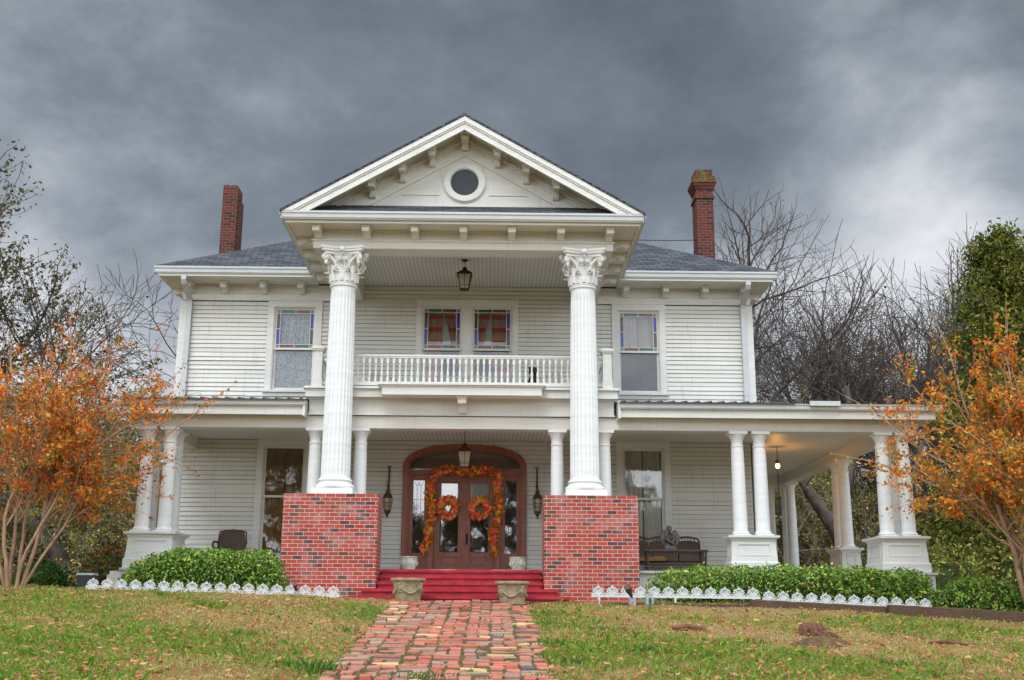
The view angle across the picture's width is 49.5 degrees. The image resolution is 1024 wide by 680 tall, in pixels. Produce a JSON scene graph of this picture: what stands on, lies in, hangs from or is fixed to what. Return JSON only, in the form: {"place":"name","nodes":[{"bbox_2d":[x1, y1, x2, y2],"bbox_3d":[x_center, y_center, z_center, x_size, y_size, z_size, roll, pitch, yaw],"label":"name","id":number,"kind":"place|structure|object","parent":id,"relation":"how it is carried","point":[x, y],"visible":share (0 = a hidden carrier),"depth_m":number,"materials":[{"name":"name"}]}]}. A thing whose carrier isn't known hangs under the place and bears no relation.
{"place":"outdoors","nodes":[
{"label":"outdoors","id":0,"kind":"place"},
{"bbox_2d":[367,372,397,381],"bbox_3d":[-2.690,0.987,23.135,0.745,0.692,0.587,10,-17,-34],"label":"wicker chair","id":1,"kind":"object","parent":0,"point":[378,376],"visible":0.24,"depth_m":23.40,"materials":[{"name":"white wicker"}]},
{"bbox_2d":[319,598,558,679],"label":"path","id":2,"kind":"structure","parent":0,"point":[495,648],"depth_m":13.73,"materials":[{"name":"brick"}]},
{"bbox_2d":[390,578,425,600],"bbox_3d":[-1.774,4.264,18.941,0.610,0.394,0.610,4,-14,-15],"label":"planter","id":3,"kind":"object","parent":2,"relation":"on","point":[406,589],"visible":0.94,"depth_m":18.73,"materials":[{"name":"stone"}]},
{"bbox_2d":[55,600,923,679],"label":"grass tufts","id":4,"kind":"object","parent":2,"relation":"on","point":[318,665],"visible":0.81,"depth_m":12.65,"materials":[{"name":"green plant"}]},
{"bbox_2d":[495,581,529,604],"bbox_3d":[0.006,4.319,18.939,0.610,0.394,0.610,-1,-14,5],"label":"planter","id":5,"kind":"object","parent":2,"relation":"on","point":[512,592],"visible":0.93,"depth_m":18.73,"materials":[{"name":"stone"}]},
{"bbox_2d":[433,376,494,381],"bbox_3d":[-1.011,1.019,23.163,1.295,0.663,0.616,1,-14,-1],"label":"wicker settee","id":6,"kind":"object","parent":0,"point":[468,378],"visible":0.25,"depth_m":23.46,"materials":[{"name":"white wicker"}]},
{"bbox_2d":[0,582,1023,679],"bbox_3d":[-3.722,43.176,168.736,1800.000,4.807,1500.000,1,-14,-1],"label":"lawn","id":7,"kind":"structure","parent":0,"point":[693,609],"depth_m":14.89,"materials":[{"name":"plant"}]},
{"bbox_2d":[0,458,47,571],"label":"understory tree","id":8,"kind":"object","parent":7,"relation":"on","point":[13,519],"visible":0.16,"depth_m":35.15,"materials":[{"name":"green plant"}]},
{"bbox_2d":[0,517,80,584],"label":"neighbour house","id":9,"kind":"structure","parent":7,"relation":"on","point":[35,556],"depth_m":36.71,"materials":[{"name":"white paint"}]},
{"bbox_2d":[11,560,74,587],"bbox_3d":[-9.355,4.707,22.139,1.244,0.711,1.106,1,-14,-1],"label":"dark shrub","id":10,"kind":"object","parent":7,"relation":"on","point":[43,575],"visible":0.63,"depth_m":21.92,"materials":[{"name":"green plant"}]},
{"bbox_2d":[0,439,94,580],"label":"understory tree","id":11,"kind":"object","parent":7,"relation":"on","point":[17,536],"visible":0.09,"depth_m":35.03,"materials":[{"name":"green plant"}]},
{"bbox_2d":[0,437,101,557],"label":"understory tree","id":12,"kind":"object","parent":7,"relation":"on","point":[47,523],"visible":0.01,"depth_m":39.41,"materials":[{"name":"green plant"}]},
{"bbox_2d":[3,471,108,565],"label":"understory tree","id":13,"kind":"object","parent":7,"relation":"on","point":[49,528],"depth_m":37.95,"materials":[{"name":"green plant"}]},
{"bbox_2d":[0,364,161,573],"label":"understory tree","id":14,"kind":"object","parent":7,"relation":"on","point":[67,508],"visible":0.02,"depth_m":38.84,"materials":[{"name":"green plant"}]},
{"bbox_2d":[0,394,164,586],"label":"understory tree","id":15,"kind":"object","parent":7,"relation":"on","point":[79,550],"visible":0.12,"depth_m":34.41,"materials":[{"name":"green plant"}]},
{"bbox_2d":[0,139,167,455],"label":"dark leaved tree","id":16,"kind":"object","parent":7,"relation":"on","point":[5,268],"visible":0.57,"depth_m":34.98,"materials":[{"name":"green plant"}]},
{"bbox_2d":[0,362,171,584],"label":"understory tree","id":17,"kind":"object","parent":7,"relation":"on","point":[89,528],"visible":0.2,"depth_m":33.82,"materials":[{"name":"green plant"}]},
{"bbox_2d":[76,573,98,587],"bbox_3d":[-7.695,4.404,20.095,0.320,0.360,0.280,1,-14,-1],"label":"utility box","id":18,"kind":"object","parent":7,"relation":"on","point":[83,579],"visible":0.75,"depth_m":20.00,"materials":[{"name":"plastic"}]},
{"bbox_2d":[0,241,178,586],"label":"bare tree","id":19,"kind":"object","parent":7,"relation":"on","point":[56,547],"visible":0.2,"depth_m":35.88,"materials":[{"name":"brown plant"}]},
{"bbox_2d":[12,356,166,583],"bbox_3d":[-11.987,5.252,34.697,7.762,9.334,10.854,2,-14,-5],"label":"understory tree","id":20,"kind":"object","parent":7,"relation":"on","point":[107,508],"visible":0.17,"depth_m":33.25,"materials":[{"name":"green plant"}]},
{"bbox_2d":[70,539,126,587],"bbox_3d":[-8.602,4.867,23.772,1.681,1.215,1.276,1,-14,-1],"label":"brown shrub","id":21,"kind":"object","parent":7,"relation":"on","point":[104,562],"visible":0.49,"depth_m":23.47,"materials":[{"name":"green plant"}]},
{"bbox_2d":[57,439,163,554],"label":"understory tree","id":22,"kind":"object","parent":7,"relation":"on","point":[123,525],"visible":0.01,"depth_m":34.90,"materials":[{"name":"green plant"}]},
{"bbox_2d":[0,279,238,587],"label":"crepe myrtle","id":23,"kind":"object","parent":7,"relation":"on","point":[55,464],"visible":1,"depth_m":19.58,"materials":[{"name":"orange plant"}]},
{"bbox_2d":[115,546,289,592],"bbox_3d":[-5.473,4.155,19.812,3.138,0.970,1.116,1,-14,-1],"label":"boxwood hedge","id":24,"kind":"object","parent":7,"relation":"on","point":[226,567],"visible":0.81,"depth_m":19.51,"materials":[{"name":"green plant"}]},
{"bbox_2d":[85,578,339,596],"bbox_3d":[-5.121,4.309,19.012,4.350,0.443,0.026,1,-14,-1],"label":"edging fence","id":25,"kind":"object","parent":7,"relation":"on","point":[92,585],"visible":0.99,"depth_m":19.02,"materials":[{"name":"paint"}]},
{"bbox_2d":[292,583,298,595],"bbox_3d":[-3.660,4.262,18.765,0.080,0.320,0.178,-2,-14,9],"label":"floodlight","id":26,"kind":"object","parent":7,"relation":"on","point":[296,591],"visible":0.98,"depth_m":18.76,"materials":[{"name":"grey plastic"}]},
{"bbox_2d":[11,468,918,558],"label":"woodland","id":27,"kind":"object","parent":7,"relation":"on","point":[824,501],"depth_m":46.38,"materials":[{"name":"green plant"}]},
{"bbox_2d":[0,584,1023,679],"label":"fallen leaves","id":28,"kind":"object","parent":7,"relation":"on","point":[147,630],"depth_m":13.93,"materials":[{"name":"plant"}]},
{"bbox_2d":[106,113,940,602],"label":"house","id":29,"kind":"structure","parent":7,"relation":"on","point":[648,417],"depth_m":23.39,"materials":[{"name":"paint"}]},
{"bbox_2d":[212,529,247,552],"bbox_3d":[-5.714,4.259,22.533,0.682,0.877,0.718,2,-14,-8],"label":"patio chair","id":30,"kind":"object","parent":29,"relation":"on","point":[236,539],"visible":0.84,"depth_m":22.82,"materials":[{"name":"brown wicker"}]},
{"bbox_2d":[251,439,309,561],"bbox_3d":[-4.958,3.457,24.023,1.250,2.667,0.285,1,-14,-1],"label":"window","id":31,"kind":"structure","parent":29,"relation":"in","point":[271,453],"depth_m":24.16,"materials":[{"name":"clear glass"}]},
{"bbox_2d":[262,300,323,395],"bbox_3d":[-4.870,0.189,24.823,1.270,2.197,0.285,1,-14,-1],"label":"window","id":32,"kind":"structure","parent":29,"relation":"in","point":[281,348],"depth_m":24.87,"materials":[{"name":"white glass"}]},
{"bbox_2d":[383,466,392,517],"bbox_3d":[-2.664,3.254,23.879,0.216,1.159,0.333,1,-14,-1],"label":"wall lantern","id":33,"kind":"object","parent":29,"relation":"attached to","point":[387,500],"depth_m":23.72,"materials":[{"name":"black metal"}]},
{"bbox_2d":[399,556,417,568],"bbox_3d":[-1.957,4.227,21.015,0.365,0.257,0.365,1,-14,-1],"label":"bowl urn","id":34,"kind":"object","parent":29,"relation":"on","point":[408,562],"visible":0.94,"depth_m":20.89,"materials":[{"name":"concrete"}]},
{"bbox_2d":[435,494,460,521],"bbox_3d":[-1.392,3.619,23.948,0.607,0.594,0.209,1,-14,-1],"label":"wreath","id":35,"kind":"object","parent":29,"relation":"attached to","point":[440,507],"visible":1,"depth_m":23.90,"materials":[{"name":"orange plant"}]},
{"bbox_2d":[419,464,504,558],"bbox_3d":[-1.055,3.671,23.887,1.866,2.042,0.241,1,-14,-1],"label":"garland","id":36,"kind":"object","parent":29,"relation":"attached to","point":[498,509],"visible":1,"depth_m":23.93,"materials":[{"name":"orange plant"}]},
{"bbox_2d":[457,259,472,290],"bbox_3d":[-0.989,-1.358,23.169,0.324,0.660,0.324,1,-14,-1],"label":"hanging lantern","id":37,"kind":"object","parent":29,"relation":"hanging from","point":[464,276],"visible":1,"depth_m":23.04,"materials":[{"name":"black metal"}]},
{"bbox_2d":[457,431,472,467],"bbox_3d":[-0.965,2.220,22.708,0.324,0.790,0.324,1,-14,-1],"label":"hanging lantern","id":38,"kind":"object","parent":29,"relation":"hanging from","point":[464,452],"visible":0.91,"depth_m":22.56,"materials":[{"name":"black metal"}]},
{"bbox_2d":[415,299,518,382],"bbox_3d":[-1.012,0.209,24.921,2.350,2.247,0.348,1,-14,-1],"label":"window","id":39,"kind":"structure","parent":29,"relation":"in","point":[459,326],"depth_m":25.02,"materials":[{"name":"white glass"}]},
{"bbox_2d":[467,495,492,521],"bbox_3d":[-0.692,3.624,23.956,0.591,0.607,0.224,1,-14,-1],"label":"wreath","id":40,"kind":"object","parent":29,"relation":"attached to","point":[473,503],"visible":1,"depth_m":23.90,"materials":[{"name":"orange plant"}]},
{"bbox_2d":[509,557,527,569],"bbox_3d":[0.123,4.247,21.049,0.365,0.257,0.365,1,-14,-1],"label":"bowl urn","id":41,"kind":"object","parent":29,"relation":"on","point":[518,563],"visible":0.96,"depth_m":20.92,"materials":[{"name":"concrete"}]},
{"bbox_2d":[532,466,541,518],"bbox_3d":[0.546,3.284,23.931,0.216,1.159,0.333,1,-14,-1],"label":"wall lantern","id":42,"kind":"object","parent":29,"relation":"attached to","point":[537,502],"depth_m":23.77,"materials":[{"name":"black metal"}]},
{"bbox_2d":[611,303,668,399],"bbox_3d":[2.848,0.262,24.946,1.270,2.197,0.285,1,-14,-1],"label":"window","id":43,"kind":"structure","parent":29,"relation":"in","point":[640,372],"depth_m":24.94,"materials":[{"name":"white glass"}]},
{"bbox_2d":[616,442,672,543],"bbox_3d":[2.870,3.531,24.149,1.250,2.667,0.285,1,-14,-1],"label":"window","id":44,"kind":"structure","parent":29,"relation":"in","point":[657,491],"depth_m":24.31,"materials":[{"name":"clear glass"}]},
{"bbox_2d":[643,240,695,240],"bbox_3d":[3.315,-2.623,28.705,2.921,0.110,0.021,1,-14,-1],"label":"cable","id":45,"kind":"object","parent":29,"relation":"attached to","point":[669,240],"visible":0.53,"depth_m":28.70,"materials":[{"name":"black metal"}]},
{"bbox_2d":[639,536,708,565],"bbox_3d":[3.140,4.449,22.979,1.766,0.815,0.677,1,-14,-1],"label":"settee","id":46,"kind":"object","parent":29,"relation":"on","point":[669,557],"visible":0.48,"depth_m":23.20,"materials":[{"name":"brown wicker"}]},
{"bbox_2d":[641,549,707,570],"bbox_3d":[3.155,4.297,21.555,1.220,0.432,0.440,1,-14,-1],"label":"porch table","id":47,"kind":"object","parent":29,"relation":"on","point":[683,551],"visible":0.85,"depth_m":21.39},
{"bbox_2d":[660,525,679,548],"bbox_3d":[3.077,3.851,21.640,0.389,0.474,0.246,1,-14,-1],"label":"cherub statue","id":48,"kind":"object","parent":47,"relation":"on","point":[669,539],"visible":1,"depth_m":21.61,"materials":[{"name":"grey stone"}]},
{"bbox_2d":[774,447,780,468],"bbox_3d":[5.947,2.638,24.894,0.170,0.492,0.170,1,-14,-1],"label":"pendant lamp","id":49,"kind":"object","parent":29,"relation":"hanging from","point":[777,461],"visible":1,"depth_m":24.83,"materials":[{"name":"white glass"}]},
{"bbox_2d":[777,470,781,533],"bbox_3d":[6.540,3.870,27.179,0.030,1.809,0.029,-13,-19,42],"label":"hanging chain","id":50,"kind":"object","parent":29,"relation":"hanging from","point":[779,501],"visible":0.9,"depth_m":27.15,"materials":[{"name":"black metal"}]},
{"bbox_2d":[624,584,635,605],"bbox_3d":[1.988,4.345,18.694,0.123,0.453,0.288,-8,-16,30],"label":"floodlight","id":51,"kind":"object","parent":7,"relation":"on","point":[628,590],"visible":0.94,"depth_m":18.69,"materials":[{"name":"grey plastic"}]},
{"bbox_2d":[645,593,652,607],"bbox_3d":[2.278,4.358,18.374,0.124,0.320,0.090,5,-14,-18],"label":"outlet box","id":52,"kind":"object","parent":7,"relation":"on","point":[649,599],"visible":0.98,"depth_m":18.37,"materials":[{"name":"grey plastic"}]},
{"bbox_2d":[600,602,749,606],"bbox_3d":[2.760,4.518,18.856,2.536,0.115,0.156,1,-14,-1],"label":"landscape timber","id":53,"kind":"object","parent":7,"relation":"on","point":[705,605],"visible":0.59,"depth_m":18.80,"materials":[{"name":"brown wood"}]},
{"bbox_2d":[591,586,759,603],"bbox_3d":[2.822,4.416,19.132,2.920,0.353,0.026,1,-14,-1],"label":"edging fence","id":54,"kind":"object","parent":7,"relation":"on","point":[685,594],"visible":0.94,"depth_m":19.13,"materials":[{"name":"paint"}]},
{"bbox_2d":[672,624,705,630],"bbox_3d":[2.465,4.003,15.448,0.470,0.107,0.117,1,-14,-1],"label":"wood chunk","id":55,"kind":"object","parent":7,"relation":"on","point":[683,626],"visible":0.91,"depth_m":15.41,"materials":[{"name":"brown wood"}]},
{"bbox_2d":[642,561,938,606],"bbox_3d":[4.838,4.458,19.852,5.126,0.989,1.139,1,-14,-1],"label":"boxwood hedge","id":56,"kind":"object","parent":7,"relation":"on","point":[776,582],"visible":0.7,"depth_m":19.57,"materials":[{"name":"green plant"}]},
{"bbox_2d":[661,173,966,569],"bbox_3d":[8.649,2.622,39.291,13.145,16.172,12.668,1,-14,-3],"label":"bare tree","id":57,"kind":"object","parent":7,"relation":"on","point":[760,317],"visible":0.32,"depth_m":38.54,"materials":[{"name":"brown plant"}]},
{"bbox_2d":[749,599,886,613],"bbox_3d":[5.183,4.552,18.802,2.295,0.299,0.153,1,-14,-1],"label":"landscape timber","id":58,"kind":"object","parent":7,"relation":"on","point":[756,603],"visible":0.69,"depth_m":18.74,"materials":[{"name":"brown wood"}]},
{"bbox_2d":[795,622,840,638],"bbox_3d":[4.127,3.929,14.960,0.597,0.247,0.516,-5,-15,20],"label":"tree stump","id":59,"kind":"object","parent":7,"relation":"on","point":[813,628],"visible":0.78,"depth_m":14.95,"materials":[{"name":"brown wood"}]},
{"bbox_2d":[775,484,860,571],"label":"understory tree","id":60,"kind":"object","parent":7,"relation":"on","point":[800,536],"depth_m":41.51,"materials":[{"name":"green plant"}]},
{"bbox_2d":[776,496,864,566],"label":"understory tree","id":61,"kind":"object","parent":7,"relation":"on","point":[807,536],"visible":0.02,"depth_m":40.06,"materials":[{"name":"green plant"}]},
{"bbox_2d":[790,636,853,648],"bbox_3d":[3.962,3.874,14.254,1.056,0.152,0.622,1,-14,-1],"label":"dirt mound","id":62,"kind":"object","parent":7,"relation":"on","point":[817,641],"visible":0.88,"depth_m":14.11,"materials":[{"name":"soil"}]},
{"bbox_2d":[777,470,872,564],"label":"understory tree","id":63,"kind":"object","parent":7,"relation":"on","point":[779,542],"visible":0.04,"depth_m":39.91,"materials":[{"name":"green plant"}]},
{"bbox_2d":[776,463,877,563],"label":"understory tree","id":64,"kind":"object","parent":7,"relation":"on","point":[825,528],"visible":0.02,"depth_m":41.60,"materials":[{"name":"green plant"}]},
{"bbox_2d":[798,386,856,544],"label":"leaning oak","id":65,"kind":"object","parent":7,"relation":"on","point":[824,513],"visible":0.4,"depth_m":32.08,"materials":[{"name":"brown plant"}]},
{"bbox_2d":[762,590,931,606],"bbox_3d":[5.786,4.554,19.153,2.950,0.451,0.026,1,-14,-1],"label":"edging fence","id":66,"kind":"object","parent":7,"relation":"on","point":[769,596],"visible":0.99,"depth_m":19.16,"materials":[{"name":"paint"}]},
{"bbox_2d":[756,382,948,569],"bbox_3d":[8.826,5.051,36.480,9.298,8.919,10.435,3,-14,-9],"label":"understory tree","id":67,"kind":"object","parent":7,"relation":"on","point":[822,477],"visible":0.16,"depth_m":35.02,"materials":[{"name":"green plant"}]},
{"bbox_2d":[777,460,938,564],"bbox_3d":[12.903,7.429,40.093,6.193,7.447,8.660,13,-19,-43],"label":"understory tree","id":68,"kind":"object","parent":7,"relation":"on","point":[863,512],"visible":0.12,"depth_m":39.77,"materials":[{"name":"green plant"}]},
{"bbox_2d":[753,309,973,564],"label":"bare tree","id":69,"kind":"object","parent":7,"relation":"on","point":[756,376],"visible":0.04,"depth_m":46.19,"materials":[{"name":"brown plant"}]},
{"bbox_2d":[857,535,874,567],"bbox_3d":[10.915,7.271,32.081,3.314,3.383,2.967,1,-14,-1],"label":"wild shrub","id":70,"kind":"object","parent":7,"relation":"on","point":[859,545],"visible":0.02,"depth_m":32.33,"materials":[{"name":"green plant"}]},
{"bbox_2d":[778,454,955,566],"bbox_3d":[12.951,7.742,42.155,8.496,8.150,9.535,1,-14,-1],"label":"understory tree","id":71,"kind":"object","parent":7,"relation":"on","point":[873,484],"visible":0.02,"depth_m":40.00,"materials":[{"name":"green plant"}]},
{"bbox_2d":[759,264,997,536],"bbox_3d":[13.311,4.210,39.232,10.208,13.597,10.006,5,-14,-17],"label":"bare tree","id":72,"kind":"object","parent":7,"relation":"on","point":[869,455],"visible":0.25,"depth_m":38.95,"materials":[{"name":"brown plant"}]},
{"bbox_2d":[753,240,1019,570],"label":"bare tree","id":73,"kind":"object","parent":7,"relation":"on","point":[770,342],"visible":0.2,"depth_m":41.82,"materials":[{"name":"brown plant"}]},
{"bbox_2d":[781,234,1019,562],"bbox_3d":[15.492,3.180,37.853,11.750,15.001,12.193,11,-17,-38],"label":"bare tree","id":74,"kind":"object","parent":7,"relation":"on","point":[900,375],"visible":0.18,"depth_m":39.29,"materials":[{"name":"brown plant"}]},
{"bbox_2d":[877,396,923,535],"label":"old tree","id":75,"kind":"object","parent":7,"relation":"on","point":[889,401],"visible":0.13,"depth_m":31.07,"materials":[{"name":"brown plant"}]},
{"bbox_2d":[794,213,1014,534],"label":"bare tree","id":76,"kind":"object","parent":7,"relation":"on","point":[951,272],"visible":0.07,"depth_m":43.41,"materials":[{"name":"brown plant"}]},
{"bbox_2d":[851,463,997,576],"bbox_3d":[14.513,7.337,38.827,5.910,7.106,8.264,8,-16,-28],"label":"understory tree","id":77,"kind":"object","parent":7,"relation":"on","point":[914,500],"visible":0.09,"depth_m":38.69,"materials":[{"name":"green plant"}]},
{"bbox_2d":[852,468,997,571],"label":"understory tree","id":78,"kind":"object","parent":7,"relation":"on","point":[916,525],"visible":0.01,"depth_m":39.95,"materials":[{"name":"green plant"}]},
{"bbox_2d":[830,294,1023,601],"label":"crepe myrtle","id":79,"kind":"object","parent":7,"relation":"on","point":[991,462],"visible":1,"depth_m":19.65,"materials":[{"name":"orange plant"}]},
{"bbox_2d":[887,605,1023,621],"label":"landscape timber","id":80,"kind":"object","parent":7,"relation":"on","point":[958,613],"visible":0.77,"depth_m":18.66,"materials":[{"name":"brown wood"}]},
{"bbox_2d":[926,529,998,590],"bbox_3d":[10.515,5.997,26.808,2.914,2.829,3.085,1,-14,-1],"label":"wild shrub","id":81,"kind":"object","parent":7,"relation":"on","point":[954,569],"visible":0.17,"depth_m":26.45,"materials":[{"name":"green plant"}]},
{"bbox_2d":[914,217,1023,576],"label":"cedar tree","id":82,"kind":"object","parent":7,"relation":"on","point":[997,255],"visible":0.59,"depth_m":31.67,"materials":[{"name":"green plant"}]},
{"bbox_2d":[930,571,1023,611],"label":"round shrub","id":83,"kind":"object","parent":7,"relation":"on","point":[969,592],"visible":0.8,"depth_m":19.40,"materials":[{"name":"green plant"}]},
{"bbox_2d":[970,515,1023,590],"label":"wild shrub","id":84,"kind":"object","parent":7,"relation":"on","point":[1007,570],"visible":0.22,"depth_m":25.83,"materials":[{"name":"green plant"}]},
{"bbox_2d":[0,0,1023,562],"label":"sky","id":85,"kind":"structure","parent":0,"point":[897,121],"materials":[{"name":"grey"}]},
{"bbox_2d":[528,367,536,382],"bbox_3d":[0.436,0.882,22.645,0.215,0.695,0.217,-12,-18,40],"label":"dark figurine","id":86,"kind":"object","parent":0,"point":[534,375],"visible":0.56,"depth_m":22.61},
{"bbox_2d":[539,372,564,387],"bbox_3d":[0.758,1.000,23.194,0.745,0.731,0.586,-9,-16,32],"label":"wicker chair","id":87,"kind":"object","parent":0,"point":[552,378],"visible":0.23,"depth_m":23.47,"materials":[{"name":"white wicker"}]}
]}

